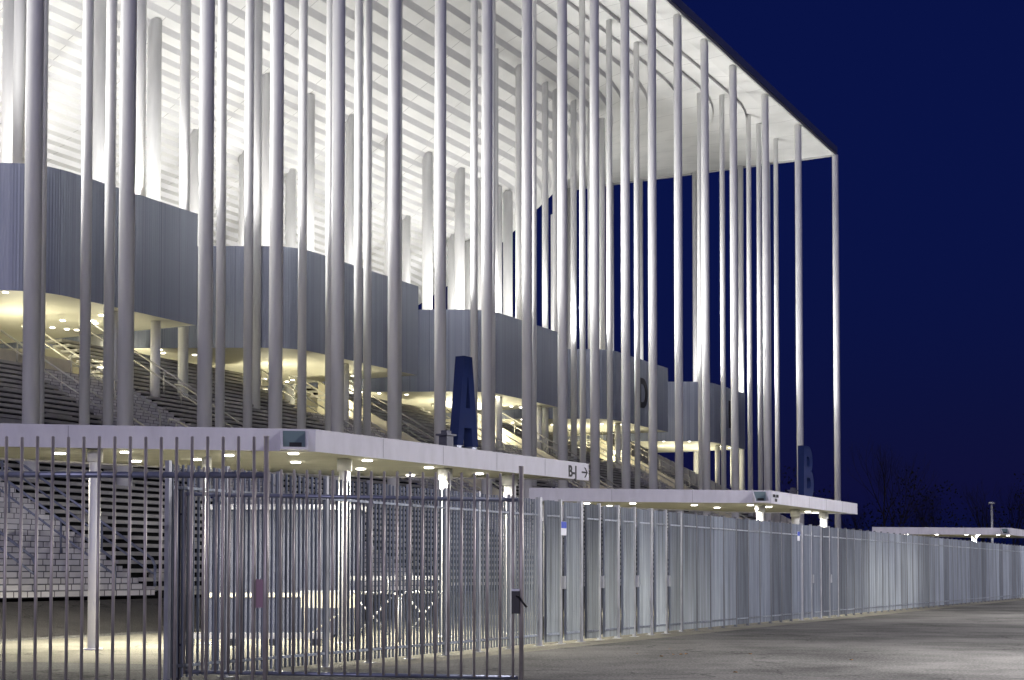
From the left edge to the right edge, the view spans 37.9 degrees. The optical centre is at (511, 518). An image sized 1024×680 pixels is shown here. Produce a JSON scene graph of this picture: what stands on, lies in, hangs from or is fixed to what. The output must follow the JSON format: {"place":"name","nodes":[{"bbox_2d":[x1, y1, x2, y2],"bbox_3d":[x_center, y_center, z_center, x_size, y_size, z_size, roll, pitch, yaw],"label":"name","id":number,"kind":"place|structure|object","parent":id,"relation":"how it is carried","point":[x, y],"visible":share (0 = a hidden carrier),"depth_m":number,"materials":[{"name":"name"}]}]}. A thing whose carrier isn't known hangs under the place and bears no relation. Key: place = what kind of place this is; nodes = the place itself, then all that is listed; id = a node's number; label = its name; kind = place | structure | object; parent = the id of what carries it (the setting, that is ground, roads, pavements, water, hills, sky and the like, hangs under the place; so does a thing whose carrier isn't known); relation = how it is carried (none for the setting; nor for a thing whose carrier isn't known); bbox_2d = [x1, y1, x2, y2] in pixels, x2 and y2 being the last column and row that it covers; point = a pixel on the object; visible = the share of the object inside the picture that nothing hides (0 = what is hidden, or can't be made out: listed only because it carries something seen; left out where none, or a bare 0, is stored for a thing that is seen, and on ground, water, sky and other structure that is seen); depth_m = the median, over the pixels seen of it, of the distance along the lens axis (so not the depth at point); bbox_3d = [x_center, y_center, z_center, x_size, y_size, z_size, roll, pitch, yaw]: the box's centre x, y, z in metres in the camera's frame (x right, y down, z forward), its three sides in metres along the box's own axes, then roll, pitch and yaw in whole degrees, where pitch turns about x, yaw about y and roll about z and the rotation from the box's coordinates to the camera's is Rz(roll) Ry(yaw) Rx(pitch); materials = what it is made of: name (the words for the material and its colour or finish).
{"place":"outdoors","nodes":[
{"label":"outdoors","id":0,"kind":"place"},
{"bbox_2d":[0,580,1023,679],"bbox_3d":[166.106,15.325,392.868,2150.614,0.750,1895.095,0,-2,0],"label":"ground","id":1,"kind":"structure","parent":0,"point":[979,642],"depth_m":26.26,"materials":[{"name":"concrete"}]},
{"bbox_2d":[0,436,268,679],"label":"bar fence","id":2,"kind":"object","parent":1,"relation":"on","point":[99,474],"visible":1,"depth_m":16.79,"materials":[{"name":"metal"}]},
{"bbox_2d":[0,339,790,601],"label":"stepped terrace","id":3,"kind":"structure","parent":1,"relation":"on","point":[59,408],"depth_m":59.67,"materials":[{"name":"concrete"}]},
{"bbox_2d":[22,0,44,478],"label":"facade column","id":4,"kind":"structure","parent":3,"relation":"on","point":[33,216],"depth_m":46.04,"materials":[{"name":"white metal"}]},
{"bbox_2d":[40,0,48,423],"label":"slim column","id":5,"kind":"structure","parent":3,"relation":"on","point":[44,203],"depth_m":51.45,"materials":[{"name":"white metal"}]},
{"bbox_2d":[0,477,154,598],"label":"stair flight","id":6,"kind":"object","parent":3,"relation":"on","point":[28,544],"visible":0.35,"depth_m":40.92,"materials":[{"name":"concrete"}]},
{"bbox_2d":[0,460,155,591],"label":"stair handrail","id":7,"kind":"object","parent":3,"relation":"on","point":[101,522],"visible":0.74,"depth_m":42.96,"materials":[{"name":"grey metal"}]},
{"bbox_2d":[79,0,93,424],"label":"slim column","id":8,"kind":"structure","parent":3,"relation":"on","point":[86,215],"depth_m":53.36,"materials":[{"name":"white metal"}]},
{"bbox_2d":[102,0,116,424],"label":"slim column","id":9,"kind":"structure","parent":3,"relation":"on","point":[109,219],"depth_m":54.44,"materials":[{"name":"white metal"}]},
{"bbox_2d":[116,0,136,485],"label":"facade column","id":10,"kind":"structure","parent":3,"relation":"on","point":[126,251],"depth_m":49.79,"materials":[{"name":"white metal"}]},
{"bbox_2d":[150,320,160,396],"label":"support column","id":11,"kind":"structure","parent":3,"relation":"on","point":[155,345],"depth_m":63.03,"materials":[{"name":"white paint"}]},
{"bbox_2d":[177,0,190,396],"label":"column","id":12,"kind":"structure","parent":3,"relation":"on","point":[184,143],"depth_m":65.89,"materials":[{"name":"white metal"}]},
{"bbox_2d":[196,0,214,488],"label":"facade column","id":13,"kind":"structure","parent":3,"relation":"on","point":[205,217],"depth_m":53.46,"materials":[{"name":"white metal"}]},
{"bbox_2d":[45,369,432,590],"bbox_3d":[-11.020,-1.631,56.835,15.476,8.667,5.600,-1,-2,27],"label":"stair flight","id":14,"kind":"object","parent":3,"relation":"on","point":[139,414],"visible":0.21,"depth_m":58.64,"materials":[{"name":"concrete"}]},
{"bbox_2d":[114,311,117,389],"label":"support column","id":15,"kind":"structure","parent":14,"relation":"on","point":[115,340],"depth_m":60.78,"materials":[{"name":"white paint"}]},
{"bbox_2d":[0,163,197,344],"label":"ribbon box","id":16,"kind":"object","parent":15,"relation":"on","point":[166,254],"visible":0.77,"depth_m":59.98,"materials":[{"name":"white metal"}]},
{"bbox_2d":[1,0,13,162],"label":"broad column","id":17,"kind":"structure","parent":16,"relation":"on","point":[7,83],"depth_m":64.15,"materials":[{"name":"white metal"}]},
{"bbox_2d":[12,0,26,163],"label":"column","id":18,"kind":"structure","parent":16,"relation":"on","point":[19,83],"depth_m":57.27,"materials":[{"name":"white metal"}]},
{"bbox_2d":[135,0,146,195],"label":"column","id":19,"kind":"structure","parent":16,"relation":"on","point":[141,95],"depth_m":63.34,"materials":[{"name":"white metal"}]},
{"bbox_2d":[146,18,161,201],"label":"broad column","id":20,"kind":"structure","parent":16,"relation":"on","point":[154,95],"depth_m":72.40,"materials":[{"name":"white paint"}]},
{"bbox_2d":[215,0,226,427],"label":"slim column","id":21,"kind":"structure","parent":14,"relation":"on","point":[221,225],"depth_m":60.15,"materials":[{"name":"white metal"}]},
{"bbox_2d":[268,0,284,498],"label":"facade column","id":22,"kind":"structure","parent":14,"relation":"on","point":[276,219],"depth_m":57.21,"materials":[{"name":"white metal"}]},
{"bbox_2d":[243,0,254,427],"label":"slim column","id":23,"kind":"structure","parent":3,"relation":"on","point":[248,210],"depth_m":61.76,"materials":[{"name":"white metal"}]},
{"bbox_2d":[252,0,262,408],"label":"column","id":24,"kind":"structure","parent":3,"relation":"on","point":[257,218],"depth_m":70.42,"materials":[{"name":"white metal"}]},
{"bbox_2d":[297,0,307,428],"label":"slim column","id":25,"kind":"structure","parent":3,"relation":"on","point":[302,212],"depth_m":65.17,"materials":[{"name":"white metal"}]},
{"bbox_2d":[325,0,332,430],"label":"slim column","id":26,"kind":"structure","parent":3,"relation":"on","point":[328,219],"depth_m":67.02,"materials":[{"name":"white metal"}]},
{"bbox_2d":[330,0,345,494],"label":"facade column","id":27,"kind":"structure","parent":3,"relation":"on","point":[338,225],"depth_m":60.96,"materials":[{"name":"white metal"}]},
{"bbox_2d":[353,0,362,434],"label":"slim column","id":28,"kind":"structure","parent":3,"relation":"on","point":[358,176],"depth_m":69.09,"materials":[{"name":"white metal"}]},
{"bbox_2d":[363,0,372,435],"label":"slim column","id":29,"kind":"structure","parent":3,"relation":"on","point":[367,276],"depth_m":69.81,"materials":[{"name":"white metal"}]},
{"bbox_2d":[387,0,400,505],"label":"facade column","id":30,"kind":"structure","parent":3,"relation":"on","point":[393,352],"depth_m":64.79,"materials":[{"name":"white metal"}]},
{"bbox_2d":[399,0,402,439],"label":"slim column","id":31,"kind":"structure","parent":3,"relation":"on","point":[401,84],"depth_m":72.25,"materials":[{"name":"white metal"}]},
{"bbox_2d":[0,0,837,304],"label":"stadium roof","id":32,"kind":"structure","parent":3,"relation":"on","point":[64,88],"depth_m":92.75,"materials":[{"name":"metal"}]},
{"bbox_2d":[90,0,106,376],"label":"broad column","id":33,"kind":"structure","parent":32,"relation":"attached to","point":[99,93],"depth_m":69.07,"materials":[{"name":"white metal"}]},
{"bbox_2d":[284,168,295,407],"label":"short column","id":34,"kind":"structure","parent":32,"relation":"attached to","point":[290,208],"depth_m":88.02,"materials":[{"name":"white metal"}]},
{"bbox_2d":[345,114,354,393],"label":"broad column","id":35,"kind":"structure","parent":32,"relation":"attached to","point":[349,194],"depth_m":87.61,"materials":[{"name":"white metal"}]},
{"bbox_2d":[434,0,445,505],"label":"facade column","id":36,"kind":"structure","parent":3,"relation":"on","point":[440,251],"depth_m":68.37,"materials":[{"name":"white metal"}]},
{"bbox_2d":[306,381,620,586],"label":"stair flight","id":37,"kind":"object","parent":3,"relation":"on","point":[379,421],"visible":0.1,"depth_m":76.04,"materials":[{"name":"concrete"}]},
{"bbox_2d":[481,0,492,512],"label":"facade column","id":38,"kind":"structure","parent":37,"relation":"on","point":[486,272],"depth_m":72.37,"materials":[{"name":"white metal"}]},
{"bbox_2d":[470,0,477,449],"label":"slim column","id":39,"kind":"structure","parent":3,"relation":"on","point":[474,206],"depth_m":79.05,"materials":[{"name":"white metal"}]},
{"bbox_2d":[492,0,495,480],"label":"slim column","id":40,"kind":"structure","parent":3,"relation":"on","point":[493,210],"depth_m":80.81,"materials":[{"name":"white metal"}]},
{"bbox_2d":[522,0,531,512],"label":"facade column","id":41,"kind":"structure","parent":3,"relation":"on","point":[526,227],"depth_m":76.22,"materials":[{"name":"white metal"}]},
{"bbox_2d":[532,0,536,485],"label":"slim column","id":42,"kind":"structure","parent":3,"relation":"on","point":[534,229],"depth_m":85.24,"materials":[{"name":"white metal"}]},
{"bbox_2d":[542,81,548,453],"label":"column","id":43,"kind":"structure","parent":3,"relation":"on","point":[545,422],"depth_m":98.02,"materials":[{"name":"white metal"}]},
{"bbox_2d":[553,89,557,455],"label":"column","id":44,"kind":"structure","parent":3,"relation":"on","point":[555,328],"depth_m":99.40,"materials":[{"name":"white metal"}]},
{"bbox_2d":[557,0,567,517],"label":"facade column","id":45,"kind":"structure","parent":3,"relation":"on","point":[562,220],"depth_m":79.98,"materials":[{"name":"white metal"}]},
{"bbox_2d":[478,413,653,543],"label":"stair flight","id":46,"kind":"object","parent":3,"relation":"on","point":[519,446],"visible":0.06,"depth_m":94.02,"materials":[{"name":"concrete"}]},
{"bbox_2d":[496,397,501,450],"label":"support column","id":47,"kind":"structure","parent":46,"relation":"on","point":[498,419],"depth_m":90.51,"materials":[{"name":"white paint"}]},
{"bbox_2d":[265,309,557,413],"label":"ribbon box","id":48,"kind":"object","parent":47,"relation":"on","point":[418,390],"visible":0.32,"depth_m":89.33,"materials":[{"name":"white metal"}]},
{"bbox_2d":[422,151,432,309],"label":"broad column","id":49,"kind":"structure","parent":48,"relation":"on","point":[427,232],"depth_m":95.43,"materials":[{"name":"white metal"}]},
{"bbox_2d":[455,167,464,308],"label":"broad column","id":50,"kind":"structure","parent":48,"relation":"on","point":[460,239],"depth_m":99.16,"materials":[{"name":"white metal"}]},
{"bbox_2d":[495,48,497,311],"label":"column","id":51,"kind":"structure","parent":48,"relation":"on","point":[496,255],"depth_m":91.81,"materials":[{"name":"white metal"}]},
{"bbox_2d":[515,64,521,319],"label":"column","id":52,"kind":"structure","parent":48,"relation":"on","point":[518,191],"depth_m":94.72,"materials":[{"name":"white metal"}]},
{"bbox_2d":[579,0,585,487],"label":"slim column","id":53,"kind":"structure","parent":46,"relation":"on","point":[582,248],"depth_m":91.25,"materials":[{"name":"white metal"}]},
{"bbox_2d":[620,0,630,488],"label":"facade column","id":54,"kind":"structure","parent":46,"relation":"on","point":[625,255],"depth_m":87.64,"materials":[{"name":"white metal"}]},
{"bbox_2d":[570,99,576,458],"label":"column","id":55,"kind":"structure","parent":3,"relation":"on","point":[573,154],"depth_m":101.85,"materials":[{"name":"white metal"}]},
{"bbox_2d":[589,0,599,488],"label":"facade column","id":56,"kind":"structure","parent":3,"relation":"on","point":[594,273],"depth_m":83.69,"materials":[{"name":"white metal"}]},
{"bbox_2d":[606,19,612,488],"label":"slim column","id":57,"kind":"structure","parent":3,"relation":"on","point":[609,250],"depth_m":94.86,"materials":[{"name":"white metal"}]},
{"bbox_2d":[633,41,639,488],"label":"slim column","id":58,"kind":"structure","parent":3,"relation":"on","point":[636,265],"depth_m":98.84,"materials":[{"name":"white metal"}]},
{"bbox_2d":[648,431,648,464],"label":"support column","id":59,"kind":"structure","parent":3,"relation":"on","point":[648,447],"depth_m":112.28,"materials":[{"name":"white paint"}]},
{"bbox_2d":[446,349,667,436],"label":"ribbon box","id":60,"kind":"object","parent":59,"relation":"on","point":[662,398],"visible":0.3,"depth_m":104.94,"materials":[{"name":"white metal"}]},
{"bbox_2d":[503,191,512,316],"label":"broad column","id":61,"kind":"structure","parent":60,"relation":"on","point":[507,253],"depth_m":105.30,"materials":[{"name":"white paint"}]},
{"bbox_2d":[599,118,604,349],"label":"column","id":62,"kind":"structure","parent":60,"relation":"on","point":[602,227],"depth_m":106.25,"materials":[{"name":"white metal"}]},
{"bbox_2d":[647,0,657,510],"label":"facade column","id":63,"kind":"structure","parent":3,"relation":"on","point":[652,226],"depth_m":91.40,"materials":[{"name":"white metal"}]},
{"bbox_2d":[600,438,742,518],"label":"stair flight","id":64,"kind":"object","parent":3,"relation":"on","point":[646,482],"visible":0.11,"depth_m":110.40,"materials":[{"name":"concrete"}]},
{"bbox_2d":[697,92,701,489],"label":"slim column","id":65,"kind":"structure","parent":64,"relation":"on","point":[699,291],"depth_m":109.48,"materials":[{"name":"white metal"}]},
{"bbox_2d":[729,65,738,518],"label":"facade column","id":66,"kind":"structure","parent":64,"relation":"on","point":[733,277],"depth_m":104.90,"materials":[{"name":"white metal"}]},
{"bbox_2d":[673,14,683,512],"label":"facade column","id":67,"kind":"structure","parent":3,"relation":"on","point":[678,253],"depth_m":95.33,"materials":[{"name":"white metal"}]},
{"bbox_2d":[700,39,710,515],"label":"facade column","id":68,"kind":"structure","parent":3,"relation":"on","point":[705,268],"depth_m":99.74,"materials":[{"name":"white metal"}]},
{"bbox_2d":[715,445,719,483],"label":"support column","id":69,"kind":"structure","parent":3,"relation":"on","point":[717,463],"depth_m":125.18,"materials":[{"name":"white paint"}]},
{"bbox_2d":[568,382,744,452],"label":"ribbon box","id":70,"kind":"object","parent":69,"relation":"on","point":[665,442],"visible":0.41,"depth_m":121.86,"materials":[{"name":"white metal"}]},
{"bbox_2d":[719,94,725,489],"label":"slim column","id":71,"kind":"structure","parent":3,"relation":"on","point":[722,287],"depth_m":110.91,"materials":[{"name":"white metal"}]},
{"bbox_2d":[746,115,752,515],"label":"slim column","id":72,"kind":"structure","parent":3,"relation":"on","point":[749,302],"depth_m":116.41,"materials":[{"name":"white metal"}]},
{"bbox_2d":[756,124,762,489],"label":"slim column","id":73,"kind":"structure","parent":3,"relation":"on","point":[759,308],"depth_m":118.63,"materials":[{"name":"white metal"}]},
{"bbox_2d":[761,94,770,521],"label":"facade column","id":74,"kind":"structure","parent":3,"relation":"on","point":[766,293],"depth_m":111.36,"materials":[{"name":"white metal"}]},
{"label":"support column","id":75,"kind":"object","parent":3,"relation":"on","visible":0},
{"bbox_2d":[0,246,417,385],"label":"ribbon box","id":76,"kind":"object","parent":75,"relation":"on","point":[315,315],"visible":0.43,"depth_m":72.32,"materials":[{"name":"white metal"}]},
{"bbox_2d":[190,129,198,213],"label":"short column","id":77,"kind":"structure","parent":76,"relation":"on","point":[194,170],"depth_m":80.23,"materials":[{"name":"white metal"}]},
{"bbox_2d":[261,73,269,245],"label":"broad column","id":78,"kind":"structure","parent":76,"relation":"on","point":[265,157],"depth_m":80.32,"materials":[{"name":"white paint"}]},
{"bbox_2d":[307,93,314,251],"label":"broad column","id":79,"kind":"structure","parent":76,"relation":"on","point":[310,163],"depth_m":83.84,"materials":[{"name":"white metal"}]},
{"bbox_2d":[0,585,1022,638],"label":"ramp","id":80,"kind":"structure","parent":1,"relation":"on","point":[58,622],"depth_m":37.15,"materials":[{"name":"concrete"}]},
{"bbox_2d":[0,587,1023,668],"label":"paved apron","id":81,"kind":"object","parent":1,"relation":"on","point":[120,649],"visible":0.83,"depth_m":30.07,"materials":[{"name":"concrete"}]},
{"bbox_2d":[83,449,102,649],"bbox_3d":[-8.100,0.601,28.947,0.360,3.890,0.360,0,-2,0],"label":"canopy pole","id":82,"kind":"object","parent":81,"relation":"on","point":[92,457],"visible":0.81,"depth_m":28.85,"materials":[{"name":"white metal"}]},
{"bbox_2d":[0,423,588,480],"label":"entrance canopy","id":83,"kind":"object","parent":82,"relation":"on","point":[313,452],"visible":0.94,"depth_m":30.74,"materials":[{"name":"white paint"}]},
{"bbox_2d":[450,356,477,448],"bbox_3d":[-1.120,-2.644,34.668,0.240,2.210,0.860,-1,-2,32],"label":"letter sign","id":84,"kind":"object","parent":83,"relation":"on","point":[463,425],"visible":0.85,"depth_m":34.52,"materials":[{"name":"blue paint"}]},
{"bbox_2d":[209,504,365,634],"bbox_3d":[-5.350,1.226,35.579,3.700,3.020,2.000,0,-2,0],"label":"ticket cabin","id":85,"kind":"object","parent":81,"relation":"on","point":[231,589],"visible":0.08,"depth_m":34.68,"materials":[{"name":"grey metal"}]},
{"bbox_2d":[337,459,351,642],"bbox_3d":[-3.550,0.697,31.595,0.380,3.890,0.380,0,-2,0],"label":"canopy pole","id":86,"kind":"object","parent":81,"relation":"on","point":[343,465],"visible":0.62,"depth_m":31.52,"materials":[{"name":"white metal"}]},
{"bbox_2d":[163,460,539,679],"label":"steel fence","id":87,"kind":"object","parent":81,"relation":"on","point":[168,574],"visible":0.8,"depth_m":24.38,"materials":[{"name":"grey metal"}]},
{"bbox_2d":[183,468,527,679],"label":"bar gate","id":88,"kind":"structure","parent":87,"relation":"attached to","point":[435,498],"depth_m":20.57,"materials":[{"name":"metal"}]},
{"bbox_2d":[535,501,543,616],"bbox_3d":[0.950,1.383,50.583,0.480,3.890,0.480,0,-2,0],"label":"canopy pole","id":89,"kind":"object","parent":81,"relation":"on","point":[535,549],"visible":0.09,"depth_m":50.50,"materials":[{"name":"grey metal"}]},
{"bbox_2d":[529,488,856,513],"bbox_3d":[8.050,-0.611,54.521,17.713,0.440,6.217,2,-3,-43],"label":"entrance canopy","id":90,"kind":"object","parent":89,"relation":"on","point":[737,501],"visible":0.93,"depth_m":51.10,"materials":[{"name":"white paint"}]},
{"bbox_2d":[798,445,813,496],"bbox_3d":[11.296,-1.739,57.393,0.240,2.042,1.038,-1,-2,32],"label":"letter sign","id":91,"kind":"object","parent":90,"relation":"on","point":[805,478],"visible":0.93,"depth_m":57.03,"materials":[{"name":"blue paint"}]},
{"bbox_2d":[535,497,681,645],"bbox_3d":[2.368,1.213,33.828,0.180,3.020,8.063,-1,-2,27],"label":"steel fence","id":92,"kind":"object","parent":81,"relation":"on","point":[628,605],"visible":1,"depth_m":33.36,"materials":[{"name":"grey metal"}]},
{"bbox_2d":[682,512,801,631],"bbox_3d":[6.606,1.507,41.973,0.180,3.020,10.430,-1,-2,27],"label":"steel fence","id":93,"kind":"object","parent":81,"relation":"on","point":[736,571],"visible":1,"depth_m":41.27,"materials":[{"name":"grey metal"}]},
{"bbox_2d":[801,523,838,619],"bbox_3d":[9.986,1.742,48.469,0.180,3.020,4.343,-1,-2,27],"label":"steel fence","id":94,"kind":"object","parent":81,"relation":"on","point":[820,577],"visible":1,"depth_m":48.41,"materials":[{"name":"grey metal"}]},
{"bbox_2d":[835,527,1021,616],"bbox_3d":[19.918,2.432,67.556,0.180,3.020,38.833,-1,-2,27],"label":"steel fence","id":95,"kind":"object","parent":81,"relation":"on","point":[882,572],"visible":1,"depth_m":61.26,"materials":[{"name":"grey metal"}]},
{"bbox_2d":[971,535,976,541],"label":"canopy pole","id":96,"kind":"object","parent":81,"relation":"on","point":[973,537],"visible":0.25,"depth_m":95.47,"materials":[{"name":"white metal"}]},
{"bbox_2d":[872,527,1023,537],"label":"entrance canopy","id":97,"kind":"object","parent":96,"relation":"on","point":[969,532],"visible":0.91,"depth_m":93.98,"materials":[{"name":"white paint"}]},
{"bbox_2d":[519,466,523,679],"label":"gate post","id":98,"kind":"object","parent":1,"relation":"on","point":[521,571],"visible":1,"depth_m":20.56,"materials":[{"name":"metal"}]},
{"bbox_2d":[692,171,697,473],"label":"end column","id":99,"kind":"structure","parent":1,"relation":"on","point":[695,292],"depth_m":133.16,"materials":[{"name":"white metal"}]},
{"bbox_2d":[737,165,744,489],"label":"end column","id":100,"kind":"structure","parent":1,"relation":"on","point":[741,312],"depth_m":131.18,"materials":[{"name":"white metal"}]},
{"bbox_2d":[773,138,779,513],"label":"slim column","id":101,"kind":"structure","parent":1,"relation":"on","point":[776,328],"depth_m":122.62,"materials":[{"name":"white metal"}]},
{"bbox_2d":[795,124,803,524],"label":"facade column","id":102,"kind":"structure","parent":1,"relation":"on","point":[799,293],"depth_m":118.97,"materials":[{"name":"white metal"}]},
{"bbox_2d":[832,154,840,528],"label":"facade column","id":103,"kind":"structure","parent":1,"relation":"on","point":[836,347],"depth_m":127.48,"materials":[{"name":"white metal"}]},
{"bbox_2d":[847,441,945,526],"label":"bare tree","id":104,"kind":"object","parent":1,"relation":"on","point":[892,499],"visible":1,"depth_m":172.22,"materials":[{"name":"brown plant"}]},
{"bbox_2d":[772,466,1023,544],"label":"thicket","id":105,"kind":"object","parent":1,"relation":"on","point":[789,482],"visible":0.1,"depth_m":213.98,"materials":[{"name":"plant"}]},
{"bbox_2d":[174,0,1023,552],"label":"sky","id":106,"kind":"structure","parent":0,"point":[921,102],"materials":[{"name":"blue"}]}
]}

